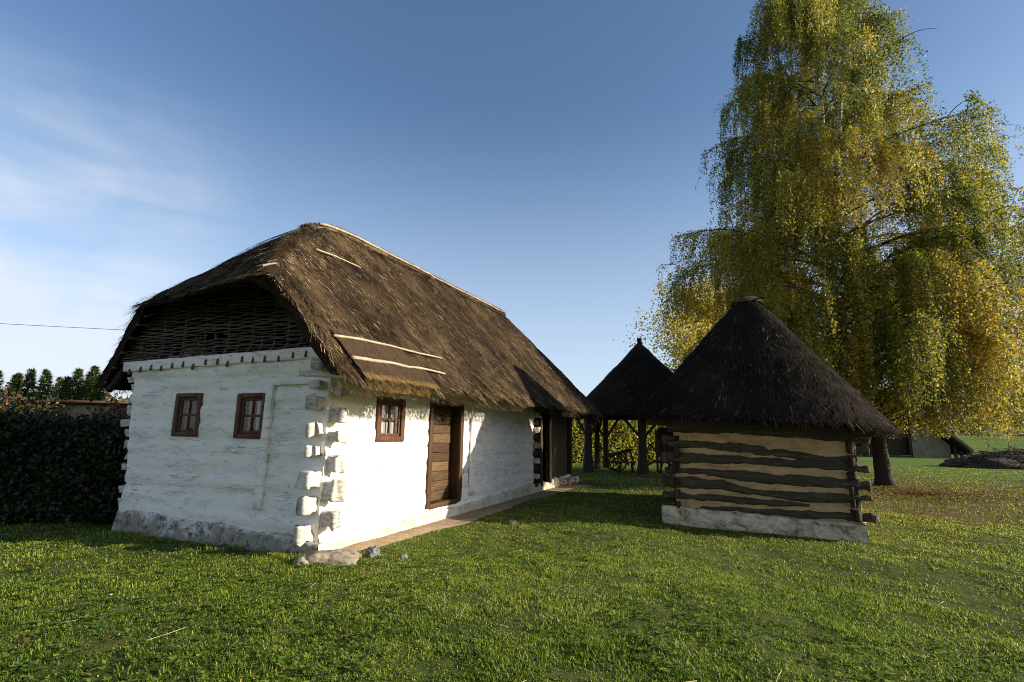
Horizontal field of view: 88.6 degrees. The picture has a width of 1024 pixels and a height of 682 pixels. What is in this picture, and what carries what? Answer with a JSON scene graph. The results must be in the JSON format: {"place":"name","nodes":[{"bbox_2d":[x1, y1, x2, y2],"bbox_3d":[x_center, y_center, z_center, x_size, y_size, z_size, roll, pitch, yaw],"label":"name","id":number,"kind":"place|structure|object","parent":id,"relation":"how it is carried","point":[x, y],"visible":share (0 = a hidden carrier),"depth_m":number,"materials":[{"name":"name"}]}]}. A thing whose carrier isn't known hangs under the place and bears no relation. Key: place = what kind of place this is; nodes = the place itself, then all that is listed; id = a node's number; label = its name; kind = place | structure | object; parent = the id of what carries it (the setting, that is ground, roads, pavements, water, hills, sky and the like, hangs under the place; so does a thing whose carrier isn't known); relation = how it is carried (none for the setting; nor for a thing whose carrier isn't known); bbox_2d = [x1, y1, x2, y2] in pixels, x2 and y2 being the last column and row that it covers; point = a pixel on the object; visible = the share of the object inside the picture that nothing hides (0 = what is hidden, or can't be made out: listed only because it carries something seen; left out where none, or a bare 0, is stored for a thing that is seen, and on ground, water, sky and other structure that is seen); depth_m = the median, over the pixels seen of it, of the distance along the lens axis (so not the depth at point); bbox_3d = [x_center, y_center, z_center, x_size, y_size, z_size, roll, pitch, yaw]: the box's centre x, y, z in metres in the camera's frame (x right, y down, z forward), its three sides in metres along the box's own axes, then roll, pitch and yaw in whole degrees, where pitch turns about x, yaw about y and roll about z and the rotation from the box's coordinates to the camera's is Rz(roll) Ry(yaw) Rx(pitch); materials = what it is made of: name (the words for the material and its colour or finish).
{"place":"outdoors","nodes":[
{"label":"outdoors","id":0,"kind":"place"},
{"bbox_2d":[341,483,591,551],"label":"path","id":1,"kind":"structure","parent":0,"point":[464,518],"depth_m":9.63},
{"bbox_2d":[0,434,1023,681],"bbox_3d":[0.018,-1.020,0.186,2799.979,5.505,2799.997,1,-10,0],"label":"ground","id":2,"kind":"structure","parent":0,"point":[942,574],"depth_m":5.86,"materials":[{"name":"green plant"}]},
{"bbox_2d":[0,370,4,404],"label":"spruce tree","id":3,"kind":"object","parent":2,"relation":"on","point":[1,381],"visible":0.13,"depth_m":30.27,"materials":[{"name":"green plant"}]},
{"bbox_2d":[0,374,23,410],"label":"spruce tree","id":4,"kind":"object","parent":2,"relation":"on","point":[15,380],"visible":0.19,"depth_m":29.87,"materials":[{"name":"green plant"}]},
{"bbox_2d":[0,372,24,400],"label":"spruce tree","id":5,"kind":"object","parent":2,"relation":"on","point":[20,373],"visible":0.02,"depth_m":33.41,"materials":[{"name":"green plant"}]},
{"bbox_2d":[9,367,38,413],"bbox_3d":[-27.831,4.082,29.845,2.738,5.205,2.782,1,-10,0],"label":"spruce tree","id":6,"kind":"object","parent":2,"relation":"on","point":[29,380],"visible":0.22,"depth_m":30.12,"materials":[{"name":"green plant"}]},
{"bbox_2d":[0,381,75,415],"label":"shrub","id":7,"kind":"object","parent":2,"relation":"on","point":[7,400],"visible":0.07,"depth_m":16.75,"materials":[{"name":"green plant"}]},
{"bbox_2d":[27,368,55,416],"bbox_3d":[-26.687,4.078,29.569,2.720,5.152,2.591,1,-10,0],"label":"spruce tree","id":8,"kind":"object","parent":2,"relation":"on","point":[45,388],"visible":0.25,"depth_m":29.83,"materials":[{"name":"green plant"}]},
{"bbox_2d":[45,376,63,403],"bbox_3d":[-29.010,4.773,33.427,3.670,5.100,3.712,1,-10,0],"label":"spruce tree","id":9,"kind":"object","parent":2,"relation":"on","point":[59,384],"visible":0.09,"depth_m":33.61,"materials":[{"name":"green plant"}]},
{"bbox_2d":[54,375,73,399],"bbox_3d":[-25.792,4.356,30.027,2.344,4.800,2.200,1,-10,0],"label":"spruce tree","id":10,"kind":"object","parent":2,"relation":"on","point":[66,380],"visible":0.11,"depth_m":30.16,"materials":[{"name":"green plant"}]},
{"bbox_2d":[0,388,129,525],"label":"hedge","id":11,"kind":"object","parent":2,"relation":"on","point":[64,467],"visible":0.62,"depth_m":8.72,"materials":[{"name":"green plant"}]},
{"bbox_2d":[58,367,90,400],"bbox_3d":[-24.900,4.076,29.665,3.206,5.251,3.242,1,-10,0],"label":"spruce tree","id":12,"kind":"object","parent":2,"relation":"on","point":[76,381],"visible":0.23,"depth_m":29.77,"materials":[{"name":"green plant"}]},
{"bbox_2d":[34,400,130,419],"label":"brick shed","id":13,"kind":"structure","parent":2,"relation":"on","point":[80,406],"depth_m":17.72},
{"bbox_2d":[73,365,101,400],"bbox_3d":[-24.347,4.072,30.139,3.108,5.450,3.069,1,-10,0],"label":"spruce tree","id":14,"kind":"object","parent":2,"relation":"on","point":[92,375],"visible":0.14,"depth_m":30.18,"materials":[{"name":"green plant"}]},
{"bbox_2d":[88,374,109,400],"bbox_3d":[-23.151,4.218,29.300,2.644,4.900,2.576,1,-10,0],"label":"spruce tree","id":15,"kind":"object","parent":2,"relation":"on","point":[101,394],"visible":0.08,"depth_m":29.32,"materials":[{"name":"green plant"}]},
{"bbox_2d":[82,390,131,428],"bbox_3d":[-12.566,3.252,17.119,2.310,3.404,2.016,-3,-11,21],"label":"shrub","id":16,"kind":"object","parent":2,"relation":"on","point":[114,409],"visible":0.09,"depth_m":16.70,"materials":[{"name":"green plant"}]},
{"bbox_2d":[293,555,308,565],"bbox_3d":[-2.478,2.641,6.238,0.249,0.166,0.189,6,-11,-25],"label":"stone","id":17,"kind":"object","parent":2,"relation":"on","point":[300,560],"visible":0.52,"depth_m":6.17,"materials":[{"name":"grey stone"}]},
{"bbox_2d":[305,548,361,565],"bbox_3d":[-2.192,2.659,6.350,0.720,0.258,0.310,3,-11,-9],"label":"stone","id":18,"kind":"object","parent":2,"relation":"on","point":[344,556],"visible":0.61,"depth_m":6.28,"materials":[{"name":"grey stone"}]},
{"bbox_2d":[87,222,604,554],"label":"white house","id":19,"kind":"structure","parent":2,"relation":"on","point":[306,389],"depth_m":8.03,"materials":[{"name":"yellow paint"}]},
{"bbox_2d":[0,323,117,329],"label":"power cable","id":20,"kind":"object","parent":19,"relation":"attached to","point":[59,326],"visible":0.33,"depth_m":26.19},
{"bbox_2d":[171,393,203,436],"bbox_3d":[-4.851,1.140,8.074,0.590,0.712,0.355,-3,-11,21],"label":"window","id":21,"kind":"structure","parent":19,"relation":"in","point":[181,399],"depth_m":7.96,"materials":[{"name":"red paint"}]},
{"bbox_2d":[233,393,265,438],"bbox_3d":[-3.670,1.091,7.624,0.600,0.707,0.358,-3,-11,21],"label":"window","id":22,"kind":"structure","parent":19,"relation":"in","point":[258,399],"depth_m":7.52,"materials":[{"name":"red paint"}]},
{"bbox_2d":[375,396,405,441],"bbox_3d":[-1.978,1.256,8.401,0.148,0.700,0.770,-3,-11,21],"label":"window","id":23,"kind":"structure","parent":19,"relation":"in","point":[390,415],"depth_m":8.41,"materials":[{"name":"red paint"}]},
{"bbox_2d":[425,399,463,509],"bbox_3d":[-1.381,2.145,10.086,0.308,1.980,1.380,-3,-11,21],"label":"door","id":24,"kind":"structure","parent":19,"relation":"in","point":[443,488],"depth_m":10.36,"materials":[{"name":"brown wood"}]},
{"bbox_2d":[533,418,535,473],"bbox_3d":[0.600,3.222,16.085,0.060,1.990,0.736,-3,-11,21],"label":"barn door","id":25,"kind":"structure","parent":19,"relation":"in","point":[534,418],"depth_m":16.28,"materials":[{"name":"brown wood"}]},
{"bbox_2d":[365,545,380,557],"bbox_3d":[-1.768,2.726,6.662,0.193,0.236,0.166,10,-14,-40],"label":"stone","id":26,"kind":"object","parent":2,"relation":"on","point":[372,552],"visible":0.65,"depth_m":6.62,"materials":[{"name":"grey stone"}]},
{"bbox_2d":[398,553,407,558],"bbox_3d":[-1.366,2.715,6.565,0.125,0.099,0.115,1,-10,0],"label":"stone","id":27,"kind":"object","parent":2,"relation":"on","point":[404,555],"visible":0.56,"depth_m":6.53,"materials":[{"name":"grey stone"}]},
{"bbox_2d":[46,526,943,681],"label":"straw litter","id":28,"kind":"object","parent":2,"relation":"on","point":[444,597],"visible":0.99,"depth_m":4.56,"materials":[{"name":"beige plant"}]},
{"bbox_2d":[0,394,1023,435],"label":"wood","id":29,"kind":"object","parent":2,"relation":"on","point":[961,431],"visible":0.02,"depth_m":173.76,"materials":[{"name":"wood"}]},
{"bbox_2d":[508,520,517,524],"bbox_3d":[0.022,3.292,9.467,0.176,0.124,0.148,4,-11,-15],"label":"stone","id":30,"kind":"object","parent":2,"relation":"on","point":[512,521],"visible":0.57,"depth_m":9.43,"materials":[{"name":"grey stone"}]},
{"bbox_2d":[23,466,1023,678],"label":"fallen leaves","id":31,"kind":"object","parent":2,"relation":"on","point":[909,492],"visible":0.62,"depth_m":14.89,"materials":[{"name":"brown plant"}]},
{"bbox_2d":[602,448,634,471],"bbox_3d":[5.154,5.784,25.593,1.451,1.083,1.200,1,-10,0],"label":"hay cart","id":32,"kind":"object","parent":2,"relation":"on","point":[613,454],"visible":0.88,"depth_m":25.18,"materials":[{"name":"brown wood"}]},
{"bbox_2d":[572,419,673,463],"bbox_3d":[6.884,6.413,35.216,21.039,3.712,2.400,4,-11,-15],"label":"hedge","id":33,"kind":"object","parent":2,"relation":"on","point":[623,436],"visible":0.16,"depth_m":34.40,"materials":[{"name":"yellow plant"}]},
{"bbox_2d":[574,338,672,473],"bbox_3d":[6.620,3.209,26.870,7.872,6.832,7.897,1,-10,0],"label":"open shelter","id":34,"kind":"object","parent":2,"relation":"on","point":[631,382],"visible":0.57,"depth_m":25.02,"materials":[{"name":"brown plant"}]},
{"bbox_2d":[617,461,634,471],"bbox_3d":[5.348,5.888,24.557,0.760,0.487,0.318,1,-10,0],"label":"work bench","id":35,"kind":"object","parent":2,"relation":"on","point":[620,465],"visible":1,"depth_m":24.45,"materials":[{"name":"brown wood"}]},
{"bbox_2d":[648,460,671,473],"bbox_3d":[6.952,5.637,23.974,1.595,0.822,0.312,-1,-11,9],"label":"wooden plough","id":36,"kind":"object","parent":2,"relation":"on","point":[659,461],"visible":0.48,"depth_m":24.02,"materials":[{"name":"brown wood"}]},
{"bbox_2d":[647,427,673,472],"bbox_3d":[7.088,5.254,25.405,1.354,2.136,0.969,1,-10,0],"label":"chaff cutter","id":37,"kind":"object","parent":2,"relation":"on","point":[659,448],"visible":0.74,"depth_m":25.17,"materials":[{"name":"brown wood"}]},
{"bbox_2d":[613,273,731,371],"bbox_3d":[13.883,1.941,38.989,12.326,14.104,10.097,6,-12,-26],"label":"yellow tree","id":38,"kind":"object","parent":2,"relation":"on","point":[689,335],"visible":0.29,"depth_m":38.01,"materials":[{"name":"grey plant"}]},
{"bbox_2d":[631,296,908,542],"bbox_3d":[5.768,1.526,12.206,5.202,5.411,6.315,-5,-12,30],"label":"log hut","id":39,"kind":"object","parent":2,"relation":"on","point":[760,411],"visible":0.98,"depth_m":10.10,"materials":[{"name":"brown wood"}]},
{"bbox_2d":[656,0,1023,485],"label":"birch tree","id":40,"kind":"object","parent":2,"relation":"on","point":[938,342],"visible":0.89,"depth_m":18.64,"materials":[{"name":"green plant"}]},
{"bbox_2d":[855,400,973,457],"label":"thatched shed","id":41,"kind":"structure","parent":2,"relation":"on","point":[922,447],"depth_m":61.29,"materials":[{"name":"grey plant"}]},
{"bbox_2d":[867,432,909,455],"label":"door","id":42,"kind":"structure","parent":41,"relation":"in","point":[895,447],"depth_m":62.06,"materials":[{"name":"brown wood"}]},
{"bbox_2d":[939,441,1023,468],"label":"brush pile","id":43,"kind":"object","parent":2,"relation":"on","point":[1012,458],"visible":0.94,"depth_m":36.77,"materials":[{"name":"grey wood"}]},
{"bbox_2d":[974,417,1023,435],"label":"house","id":44,"kind":"structure","parent":2,"relation":"on","point":[1000,429],"depth_m":166.26,"materials":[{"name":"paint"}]},
{"bbox_2d":[0,0,1023,433],"label":"sky","id":45,"kind":"structure","parent":0,"point":[540,160],"materials":[{"name":"blue"}]}
]}

